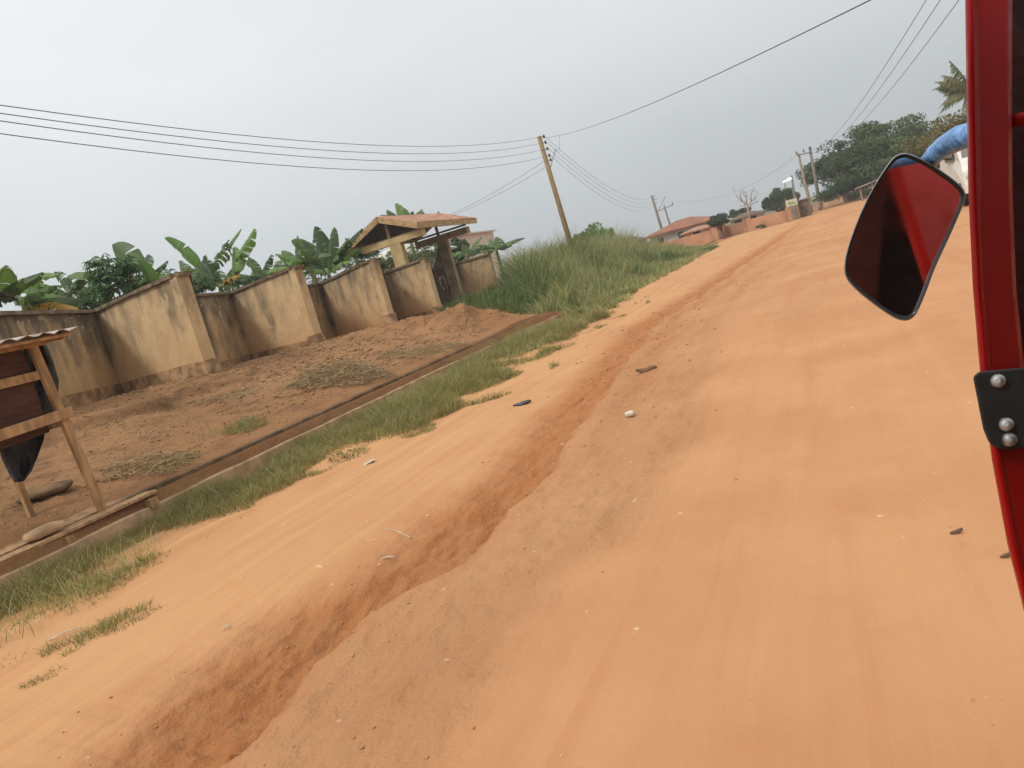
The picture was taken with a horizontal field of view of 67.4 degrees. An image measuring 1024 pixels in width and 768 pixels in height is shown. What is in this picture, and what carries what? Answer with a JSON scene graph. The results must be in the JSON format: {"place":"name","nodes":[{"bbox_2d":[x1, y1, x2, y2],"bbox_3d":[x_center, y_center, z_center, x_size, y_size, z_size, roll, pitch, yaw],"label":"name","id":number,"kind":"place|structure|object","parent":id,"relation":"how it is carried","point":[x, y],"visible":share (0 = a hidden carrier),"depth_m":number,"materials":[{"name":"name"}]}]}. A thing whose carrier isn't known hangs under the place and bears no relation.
{"place":"outdoors","nodes":[
{"label":"outdoors","id":0,"kind":"place"},
{"bbox_2d":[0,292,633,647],"bbox_3d":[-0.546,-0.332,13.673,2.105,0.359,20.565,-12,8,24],"label":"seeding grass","id":1,"kind":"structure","parent":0,"point":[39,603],"depth_m":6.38,"materials":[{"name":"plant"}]},
{"bbox_2d":[0,235,734,575],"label":"plot ground","id":2,"kind":"structure","parent":0,"point":[164,403],"depth_m":11.99,"materials":[{"name":"soil"}]},
{"bbox_2d":[0,265,43,306],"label":"banana plant","id":3,"kind":"object","parent":2,"relation":"on","point":[11,289],"visible":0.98,"depth_m":19.55,"materials":[{"name":"green plant"}]},
{"bbox_2d":[1,273,87,310],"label":"banana plant","id":4,"kind":"object","parent":2,"relation":"on","point":[34,298],"visible":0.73,"depth_m":20.50,"materials":[{"name":"green plant"}]},
{"bbox_2d":[15,479,73,503],"bbox_3d":[-5.131,1.186,8.482,0.426,0.152,0.664,-12,8,24],"label":"stone slab","id":5,"kind":"object","parent":2,"relation":"on","point":[45,491],"depth_m":8.35,"materials":[{"name":"stone"}]},
{"bbox_2d":[21,287,83,310],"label":"cassava bush","id":6,"kind":"object","parent":2,"relation":"on","point":[68,293],"visible":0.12,"depth_m":24.20,"materials":[{"name":"green plant"}]},
{"bbox_2d":[0,326,107,517],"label":"wooden kiosk","id":7,"kind":"object","parent":2,"relation":"on","point":[23,417],"visible":0.94,"depth_m":7.25,"materials":[{"name":"wood"}]},
{"bbox_2d":[0,338,58,481],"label":"tarpaulin","id":8,"kind":"object","parent":7,"relation":"hanging from","point":[19,460],"visible":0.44,"depth_m":7.43,"materials":[{"name":"plastic"}]},
{"bbox_2d":[21,271,109,298],"bbox_3d":[-14.192,-1.491,25.153,2.894,4.591,1.849,-18,8,-18],"label":"banana plant","id":9,"kind":"object","parent":2,"relation":"on","point":[81,284],"visible":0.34,"depth_m":24.92,"materials":[{"name":"green plant"}]},
{"bbox_2d":[72,286,115,309],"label":"cassava bush","id":10,"kind":"object","parent":2,"relation":"on","point":[94,304],"visible":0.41,"depth_m":22.22,"materials":[{"name":"green plant"}]},
{"bbox_2d":[80,252,145,304],"bbox_3d":[-10.924,-1.831,21.985,1.749,4.078,1.722,-12,8,24],"label":"cassava bush","id":11,"kind":"object","parent":2,"relation":"on","point":[107,277],"visible":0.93,"depth_m":21.56,"materials":[{"name":"green plant"}]},
{"bbox_2d":[66,242,168,287],"bbox_3d":[-11.893,-1.932,23.651,3.893,4.666,2.455,-15,8,0],"label":"banana plant","id":12,"kind":"object","parent":2,"relation":"on","point":[149,270],"visible":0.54,"depth_m":23.07,"materials":[{"name":"green plant"}]},
{"bbox_2d":[96,443,205,482],"bbox_3d":[-4.357,0.986,9.314,1.352,0.332,1.275,-12,8,24],"label":"straw heap","id":13,"kind":"object","parent":2,"relation":"on","point":[133,465],"visible":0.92,"depth_m":9.21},
{"bbox_2d":[134,268,191,280],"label":"cassava bush","id":14,"kind":"object","parent":2,"relation":"on","point":[138,279],"visible":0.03,"depth_m":24.79,"materials":[{"name":"green plant"}]},
{"bbox_2d":[137,450,203,472],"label":"grass tuft","id":15,"kind":"object","parent":2,"relation":"on","point":[171,461],"visible":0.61,"depth_m":9.37,"materials":[{"name":"plant"}]},
{"bbox_2d":[160,255,207,293],"bbox_3d":[-11.789,-2.623,29.216,2.057,4.445,2.941,-14,8,9],"label":"banana plant","id":16,"kind":"object","parent":2,"relation":"on","point":[182,264],"visible":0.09,"depth_m":29.17,"materials":[{"name":"green plant"}]},
{"bbox_2d":[185,430,221,443],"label":"grass tuft","id":17,"kind":"object","parent":2,"relation":"on","point":[201,436],"visible":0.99,"depth_m":10.57,"materials":[{"name":"plant"}]},
{"bbox_2d":[191,272,219,293],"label":"cassava bush","id":18,"kind":"object","parent":2,"relation":"on","point":[196,281],"visible":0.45,"depth_m":26.24,"materials":[{"name":"green plant"}]},
{"bbox_2d":[164,228,265,291],"bbox_3d":[-10.296,-3.200,27.757,2.591,5.154,3.484,-20,9,-30],"label":"banana plant","id":19,"kind":"object","parent":2,"relation":"on","point":[191,257],"visible":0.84,"depth_m":27.30,"materials":[{"name":"green plant"}]},
{"bbox_2d":[0,257,443,407],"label":"compound wall","id":20,"kind":"structure","parent":2,"relation":"on","point":[169,328],"depth_m":19.09,"materials":[{"name":"paint"}]},
{"bbox_2d":[194,385,262,406],"bbox_3d":[-5.070,0.209,13.867,1.402,0.231,1.320,-12,8,24],"label":"grass patch","id":21,"kind":"object","parent":2,"relation":"on","point":[230,392],"visible":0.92,"depth_m":13.70,"materials":[{"name":"plant"}]},
{"bbox_2d":[215,414,270,434],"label":"grass tuft","id":22,"kind":"object","parent":2,"relation":"on","point":[243,422],"visible":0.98,"depth_m":10.89,"materials":[{"name":"plant"}]},
{"bbox_2d":[240,271,270,286],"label":"cassava bush","id":23,"kind":"object","parent":2,"relation":"on","point":[262,274],"visible":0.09,"depth_m":28.28,"materials":[{"name":"green plant"}]},
{"bbox_2d":[224,254,287,284],"bbox_3d":[-9.480,-3.238,30.897,2.498,4.219,2.737,-15,8,7],"label":"banana plant","id":24,"kind":"object","parent":2,"relation":"on","point":[269,261],"visible":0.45,"depth_m":30.73,"materials":[{"name":"green plant"}]},
{"bbox_2d":[0,302,537,527],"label":"soil clods","id":25,"kind":"object","parent":2,"relation":"on","point":[326,357],"visible":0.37,"depth_m":16.14,"materials":[{"name":"soil"}]},
{"bbox_2d":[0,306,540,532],"bbox_3d":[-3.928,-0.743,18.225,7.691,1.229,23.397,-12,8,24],"label":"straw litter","id":26,"kind":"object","parent":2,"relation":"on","point":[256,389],"visible":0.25,"depth_m":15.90,"materials":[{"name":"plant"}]},
{"bbox_2d":[0,312,560,592],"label":"concrete drain","id":27,"kind":"object","parent":2,"relation":"on","point":[121,524],"visible":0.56,"depth_m":9.26,"materials":[{"name":"concrete"}]},
{"bbox_2d":[0,489,159,560],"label":"plank platform","id":28,"kind":"structure","parent":27,"relation":"on","point":[79,520],"depth_m":7.37,"materials":[{"name":"wood"}]},
{"bbox_2d":[22,520,64,541],"bbox_3d":[-4.290,1.347,7.045,0.176,0.099,0.380,-12,8,24],"label":"mud block","id":29,"kind":"object","parent":28,"relation":"on","point":[43,531],"depth_m":6.97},
{"bbox_2d":[272,235,298,267],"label":"banana plant","id":30,"kind":"object","parent":2,"relation":"on","point":[286,253],"visible":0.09,"depth_m":35.69,"materials":[{"name":"green plant"}]},
{"bbox_2d":[273,256,326,283],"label":"cassava bush","id":31,"kind":"object","parent":2,"relation":"on","point":[318,279],"visible":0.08,"depth_m":36.52,"materials":[{"name":"green plant"}]},
{"bbox_2d":[275,241,330,282],"bbox_3d":[-8.226,-3.766,31.840,1.566,4.481,3.499,-22,10,-42],"label":"banana plant","id":32,"kind":"object","parent":2,"relation":"on","point":[308,260],"visible":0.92,"depth_m":31.80,"materials":[{"name":"green plant"}]},
{"bbox_2d":[275,226,362,277],"bbox_3d":[-8.097,-4.408,34.030,3.262,5.169,3.782,-19,8,-25],"label":"banana plant","id":33,"kind":"object","parent":2,"relation":"on","point":[338,260],"visible":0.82,"depth_m":33.53,"materials":[{"name":"green plant"}]},
{"bbox_2d":[279,357,398,390],"bbox_3d":[-3.190,-0.179,14.115,2.383,0.645,1.984,-12,8,24],"label":"straw heap","id":34,"kind":"object","parent":2,"relation":"on","point":[327,375],"visible":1,"depth_m":13.81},
{"bbox_2d":[342,250,379,270],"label":"cassava bush","id":35,"kind":"object","parent":2,"relation":"on","point":[347,266],"visible":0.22,"depth_m":36.63,"materials":[{"name":"green plant"}]},
{"bbox_2d":[345,238,382,264],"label":"banana plant","id":36,"kind":"object","parent":2,"relation":"on","point":[357,253],"visible":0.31,"depth_m":36.20,"materials":[{"name":"green plant"}]},
{"bbox_2d":[369,251,409,272],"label":"cassava bush","id":37,"kind":"object","parent":2,"relation":"on","point":[383,266],"visible":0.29,"depth_m":37.45,"materials":[{"name":"green plant"}]},
{"bbox_2d":[337,244,456,273],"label":"walled bungalow","id":38,"kind":"object","parent":2,"relation":"on","point":[383,253],"visible":0.04,"depth_m":45.67,"materials":[{"name":"paint"}]},
{"bbox_2d":[380,203,438,259],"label":"banana plant","id":39,"kind":"object","parent":2,"relation":"on","point":[400,210],"visible":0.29,"depth_m":42.41,"materials":[{"name":"green plant"}]},
{"bbox_2d":[370,343,449,360],"bbox_3d":[-2.168,-0.662,16.393,1.682,0.386,1.414,-12,8,24],"label":"straw heap","id":40,"kind":"object","parent":2,"relation":"on","point":[423,349],"visible":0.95,"depth_m":16.33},
{"bbox_2d":[384,243,437,266],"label":"cassava bush","id":41,"kind":"object","parent":2,"relation":"on","point":[424,255],"visible":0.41,"depth_m":40.39,"materials":[{"name":"green plant"}]},
{"bbox_2d":[348,213,476,299],"bbox_3d":[-4.033,-5.387,36.278,3.700,5.320,6.150,-12,8,24],"label":"gatehouse","id":42,"kind":"object","parent":2,"relation":"on","point":[394,234],"visible":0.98,"depth_m":34.94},
{"bbox_2d":[409,248,452,306],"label":"metal gate","id":43,"kind":"structure","parent":42,"relation":"attached to","point":[441,280],"depth_m":37.57,"materials":[{"name":"metal"}]},
{"bbox_2d":[415,338,475,354],"bbox_3d":[-1.256,-0.574,16.663,1.879,0.847,1.399,-12,8,24],"label":"straw heap","id":44,"kind":"object","parent":2,"relation":"on","point":[454,344],"visible":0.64,"depth_m":16.64,"materials":[{"name":"plant"}]},
{"bbox_2d":[450,237,469,252],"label":"tree","id":45,"kind":"object","parent":2,"relation":"on","point":[457,242],"visible":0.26,"depth_m":54.19,"materials":[{"name":"green plant"}]},
{"bbox_2d":[453,237,481,262],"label":"banana plant","id":46,"kind":"object","parent":2,"relation":"on","point":[466,252],"visible":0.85,"depth_m":44.67,"materials":[{"name":"green plant"}]},
{"bbox_2d":[449,229,500,279],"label":"cream villa","id":47,"kind":"object","parent":2,"relation":"on","point":[471,238],"visible":0.1,"depth_m":71.85,"materials":[{"name":"paint"}]},
{"bbox_2d":[455,253,497,295],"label":"compound wall","id":48,"kind":"structure","parent":2,"relation":"on","point":[473,273],"depth_m":41.70,"materials":[{"name":"paint"}]},
{"bbox_2d":[478,237,524,273],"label":"banana plant","id":49,"kind":"object","parent":2,"relation":"on","point":[491,246],"visible":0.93,"depth_m":47.04,"materials":[{"name":"green plant"}]},
{"bbox_2d":[537,134,572,246],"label":"utility pole","id":50,"kind":"object","parent":2,"relation":"on","point":[555,192],"visible":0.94,"depth_m":42.90,"materials":[{"name":"wood"}]},
{"bbox_2d":[0,105,542,146],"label":"power line","id":51,"kind":"object","parent":50,"relation":"attached to","point":[224,133],"visible":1,"depth_m":18.95,"materials":[{"name":"metal"}]},
{"bbox_2d":[0,120,543,161],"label":"power line","id":52,"kind":"object","parent":50,"relation":"attached to","point":[229,149],"visible":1,"depth_m":19.06,"materials":[{"name":"metal"}]},
{"bbox_2d":[0,113,544,153],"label":"power line","id":53,"kind":"object","parent":50,"relation":"attached to","point":[228,141],"visible":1,"depth_m":19.15,"materials":[{"name":"metal"}]},
{"bbox_2d":[0,133,548,170],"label":"power line","id":54,"kind":"object","parent":50,"relation":"attached to","point":[239,161],"visible":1,"depth_m":19.39,"materials":[{"name":"metal"}]},
{"bbox_2d":[452,161,543,213],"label":"power line","id":55,"kind":"object","parent":50,"relation":"attached to","point":[500,188],"visible":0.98,"depth_m":45.79,"materials":[{"name":"metal"}]},
{"bbox_2d":[540,0,870,138],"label":"power line","id":56,"kind":"object","parent":50,"relation":"attached to","point":[745,60],"visible":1,"depth_m":12.66,"materials":[{"name":"metal"}]},
{"bbox_2d":[447,237,696,313],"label":"broad weeds","id":57,"kind":"object","parent":2,"relation":"on","point":[577,274],"visible":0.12,"depth_m":30.93,"materials":[{"name":"green plant"}]},
{"bbox_2d":[440,214,718,315],"bbox_3d":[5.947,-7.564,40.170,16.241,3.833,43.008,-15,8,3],"label":"tall grass","id":58,"kind":"structure","parent":2,"relation":"on","point":[637,282],"depth_m":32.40,"materials":[{"name":"plant"}]},
{"bbox_2d":[572,222,613,241],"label":"bright shrub","id":59,"kind":"object","parent":2,"relation":"on","point":[594,229],"visible":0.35,"depth_m":62.43,"materials":[{"name":"green plant"}]},
{"bbox_2d":[651,195,665,228],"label":"utility pole","id":60,"kind":"object","parent":2,"relation":"on","point":[657,214],"visible":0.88,"depth_m":95.77,"materials":[{"name":"wood"}]},
{"bbox_2d":[659,202,672,223],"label":"utility pole","id":61,"kind":"object","parent":2,"relation":"on","point":[664,208],"visible":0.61,"depth_m":101.28,"materials":[{"name":"grey wood"}]},
{"bbox_2d":[707,212,729,238],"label":"clipped tree","id":62,"kind":"object","parent":2,"relation":"on","point":[718,220],"visible":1,"depth_m":62.64,"materials":[{"name":"green plant"}]},
{"bbox_2d":[659,207,792,246],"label":"pink wall","id":63,"kind":"structure","parent":2,"relation":"on","point":[768,220],"depth_m":64.31,"materials":[{"name":"paint"}]},
{"bbox_2d":[728,207,751,218],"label":"tree","id":64,"kind":"object","parent":2,"relation":"on","point":[733,213],"visible":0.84,"depth_m":84.32,"materials":[{"name":"green plant"}]},
{"bbox_2d":[0,229,758,656],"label":"roadside verge","id":65,"kind":"structure","parent":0,"point":[180,541],"depth_m":6.92,"materials":[{"name":"soil"}]},
{"bbox_2d":[0,601,69,632],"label":"grass tuft","id":66,"kind":"object","parent":65,"relation":"on","point":[35,615],"visible":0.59,"depth_m":5.66,"materials":[{"name":"plant"}]},
{"bbox_2d":[0,291,649,688],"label":"verge grass","id":67,"kind":"structure","parent":65,"relation":"on","point":[426,403],"depth_m":9.21,"materials":[{"name":"plant"}]},
{"bbox_2d":[326,445,367,462],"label":"grass tuft","id":68,"kind":"object","parent":65,"relation":"on","point":[345,455],"visible":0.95,"depth_m":8.85,"materials":[{"name":"plant"}]},
{"bbox_2d":[733,187,757,217],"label":"bare tree","id":69,"kind":"object","parent":65,"relation":"on","point":[747,207],"visible":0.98,"depth_m":63.68,"materials":[{"name":"grey plant"}]},
{"bbox_2d":[0,0,966,310],"label":"sky","id":70,"kind":"structure","parent":0,"point":[448,75],"materials":[{"name":"grey"}]},
{"bbox_2d":[0,187,1023,767],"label":"dirt road","id":71,"kind":"structure","parent":0,"point":[866,611],"depth_m":4.03,"materials":[{"name":"soil"}]},
{"bbox_2d":[0,648,32,666],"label":"grass tuft","id":72,"kind":"object","parent":71,"relation":"on","point":[15,656],"visible":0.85,"depth_m":4.91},
{"bbox_2d":[48,626,81,640],"bbox_3d":[-2.976,1.655,5.113,0.201,0.022,0.015,-19,8,-27],"label":"stick","id":73,"kind":"object","parent":71,"relation":"on","point":[64,632],"visible":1,"depth_m":5.11,"materials":[{"name":"wood"}]},
{"bbox_2d":[58,280,752,765],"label":"soil clods","id":74,"kind":"object","parent":71,"relation":"on","point":[506,474],"visible":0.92,"depth_m":7.02,"materials":[{"name":"soil"}]},
{"bbox_2d":[513,399,530,405],"bbox_3d":[0.124,0.240,9.461,0.210,0.038,0.203,-12,8,24],"label":"plastic scrap","id":75,"kind":"object","parent":71,"relation":"on","point":[522,403],"visible":1,"depth_m":9.44,"materials":[{"name":"plastic"}]},
{"bbox_2d":[84,267,962,755],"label":"road pebbles","id":76,"kind":"object","parent":71,"relation":"on","point":[562,755],"visible":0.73,"depth_m":6.14,"materials":[{"name":"stone"}]},
{"bbox_2d":[552,342,575,350],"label":"grass tuft","id":77,"kind":"object","parent":71,"relation":"on","point":[565,345],"visible":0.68,"depth_m":14.50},
{"bbox_2d":[625,410,634,416],"bbox_3d":[1.109,0.281,7.238,0.088,0.053,0.078,-15,8,2],"label":"concrete chunk","id":78,"kind":"object","parent":71,"relation":"on","point":[630,413],"visible":1,"depth_m":7.21,"materials":[{"name":"concrete"}]},
{"bbox_2d":[636,365,656,371],"bbox_3d":[1.653,-0.182,9.454,0.265,0.048,0.093,-13,8,17],"label":"chunk","id":79,"kind":"object","parent":71,"relation":"on","point":[646,368],"visible":1,"depth_m":9.42,"materials":[{"name":"stone"}]},
{"bbox_2d":[761,187,800,211],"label":"round tree","id":80,"kind":"object","parent":71,"relation":"on","point":[775,201],"visible":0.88,"depth_m":86.61,"materials":[{"name":"green plant"}]},
{"bbox_2d":[787,175,794,198],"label":"street lamp","id":81,"kind":"object","parent":71,"relation":"on","point":[792,181],"visible":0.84,"depth_m":80.31,"materials":[{"name":"metal"}]},
{"bbox_2d":[782,200,800,219],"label":"roadside shack","id":82,"kind":"structure","parent":71,"relation":"on","point":[794,212],"depth_m":61.60,"materials":[{"name":"metal"}]},
{"bbox_2d":[785,195,800,218],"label":"signboard","id":83,"kind":"object","parent":71,"relation":"on","point":[790,202],"visible":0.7,"depth_m":60.59,"materials":[{"name":"beige paint"}]},
{"bbox_2d":[797,197,811,216],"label":"roadside shack","id":84,"kind":"structure","parent":71,"relation":"on","point":[804,207],"depth_m":63.08,"materials":[{"name":"metal"}]},
{"bbox_2d":[796,147,812,211],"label":"utility pole","id":85,"kind":"object","parent":71,"relation":"on","point":[804,179],"visible":0.77,"depth_m":70.66,"materials":[{"name":"brown wood"}]},
{"bbox_2d":[808,0,925,154],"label":"power line","id":86,"kind":"object","parent":85,"relation":"attached to","point":[886,63],"visible":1,"depth_m":17.54,"materials":[{"name":"metal"}]},
{"bbox_2d":[806,1,939,152],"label":"power line","id":87,"kind":"object","parent":85,"relation":"attached to","point":[897,63],"visible":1,"depth_m":17.32,"materials":[{"name":"metal"}]},
{"bbox_2d":[813,0,958,149],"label":"power line","id":88,"kind":"object","parent":85,"relation":"attached to","point":[911,63],"visible":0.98,"depth_m":17.36,"materials":[{"name":"metal"}]},
{"bbox_2d":[808,146,822,209],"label":"utility pole","id":89,"kind":"object","parent":71,"relation":"on","point":[814,176],"visible":0.7,"depth_m":70.32,"materials":[{"name":"wood"}]},
{"bbox_2d":[795,139,854,202],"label":"spreading tree","id":90,"kind":"object","parent":71,"relation":"on","point":[824,173],"visible":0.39,"depth_m":74.26,"materials":[{"name":"green plant"}]},
{"bbox_2d":[810,187,869,212],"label":"picket fence","id":91,"kind":"object","parent":71,"relation":"on","point":[831,203],"visible":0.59,"depth_m":68.81,"materials":[{"name":"wood"}]},
{"bbox_2d":[811,166,881,202],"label":"spreading tree","id":92,"kind":"object","parent":71,"relation":"on","point":[847,184],"visible":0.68,"depth_m":68.40,"materials":[{"name":"green plant"}]},
{"bbox_2d":[855,179,877,200],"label":"lean to shelter","id":93,"kind":"object","parent":71,"relation":"on","point":[864,185],"visible":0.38,"depth_m":61.63,"materials":[{"name":"brown wood"}]},
{"bbox_2d":[823,112,934,179],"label":"spreading tree","id":94,"kind":"object","parent":71,"relation":"on","point":[872,141],"visible":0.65,"depth_m":68.51,"materials":[{"name":"green plant"}]},
{"bbox_2d":[857,122,940,179],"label":"spreading tree","id":95,"kind":"object","parent":71,"relation":"on","point":[882,164],"visible":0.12,"depth_m":65.75,"materials":[{"name":"green plant"}]},
{"bbox_2d":[897,108,966,167],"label":"olive tree","id":96,"kind":"object","parent":71,"relation":"on","point":[919,149],"visible":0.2,"depth_m":50.19,"materials":[{"name":"green plant"}]},
{"bbox_2d":[844,0,1023,609],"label":"auto rickshaw","id":97,"kind":"object","parent":71,"relation":"on","point":[907,218],"visible":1,"depth_m":0.63,"materials":[{"name":"red paint"}]},
{"bbox_2d":[932,61,966,123],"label":"coconut palm","id":98,"kind":"object","parent":71,"relation":"on","point":[954,89],"visible":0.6,"depth_m":47.98,"materials":[{"name":"green plant"}]},
{"bbox_2d":[940,149,968,205],"bbox_3d":[14.473,-6.861,23.817,2.109,2.197,5.000,-12,8,24],"label":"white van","id":99,"kind":"object","parent":71,"relation":"on","point":[954,166],"visible":0.28,"depth_m":22.88,"materials":[{"name":"paint"}]},
{"bbox_2d":[950,527,962,534],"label":"dry leaf","id":100,"kind":"object","parent":71,"relation":"on","point":[956,531],"visible":1,"depth_m":3.15,"materials":[{"name":"brown plant"}]},
{"bbox_2d":[1000,552,1009,557],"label":"dry leaf","id":101,"kind":"object","parent":71,"relation":"on","point":[1005,555],"visible":0.7,"depth_m":2.87,"materials":[{"name":"brown plant"}]},
{"bbox_2d":[650,168,939,242],"bbox_3d":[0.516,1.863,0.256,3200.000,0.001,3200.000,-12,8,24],"label":"ground","id":102,"kind":"structure","parent":0,"point":[771,211],"depth_m":297.47,"materials":[{"name":"soil"}]},
{"bbox_2d":[644,216,716,243],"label":"red roof house","id":103,"kind":"structure","parent":102,"relation":"on","point":[677,228],"depth_m":90.08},
{"bbox_2d":[657,236,664,242],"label":"window","id":104,"kind":"structure","parent":103,"relation":"in","point":[662,237],"depth_m":90.49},
{"bbox_2d":[676,230,683,238],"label":"window","id":105,"kind":"structure","parent":103,"relation":"in","point":[680,232],"depth_m":89.59,"materials":[{"name":"glass"}]},
{"bbox_2d":[680,225,714,236],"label":"pink outbuilding","id":106,"kind":"structure","parent":102,"relation":"on","point":[698,229],"depth_m":75.42,"materials":[{"name":"paint"}]},
{"bbox_2d":[728,210,767,223],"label":"cream house","id":107,"kind":"structure","parent":102,"relation":"on","point":[742,217],"depth_m":79.25,"materials":[{"name":"paint"}]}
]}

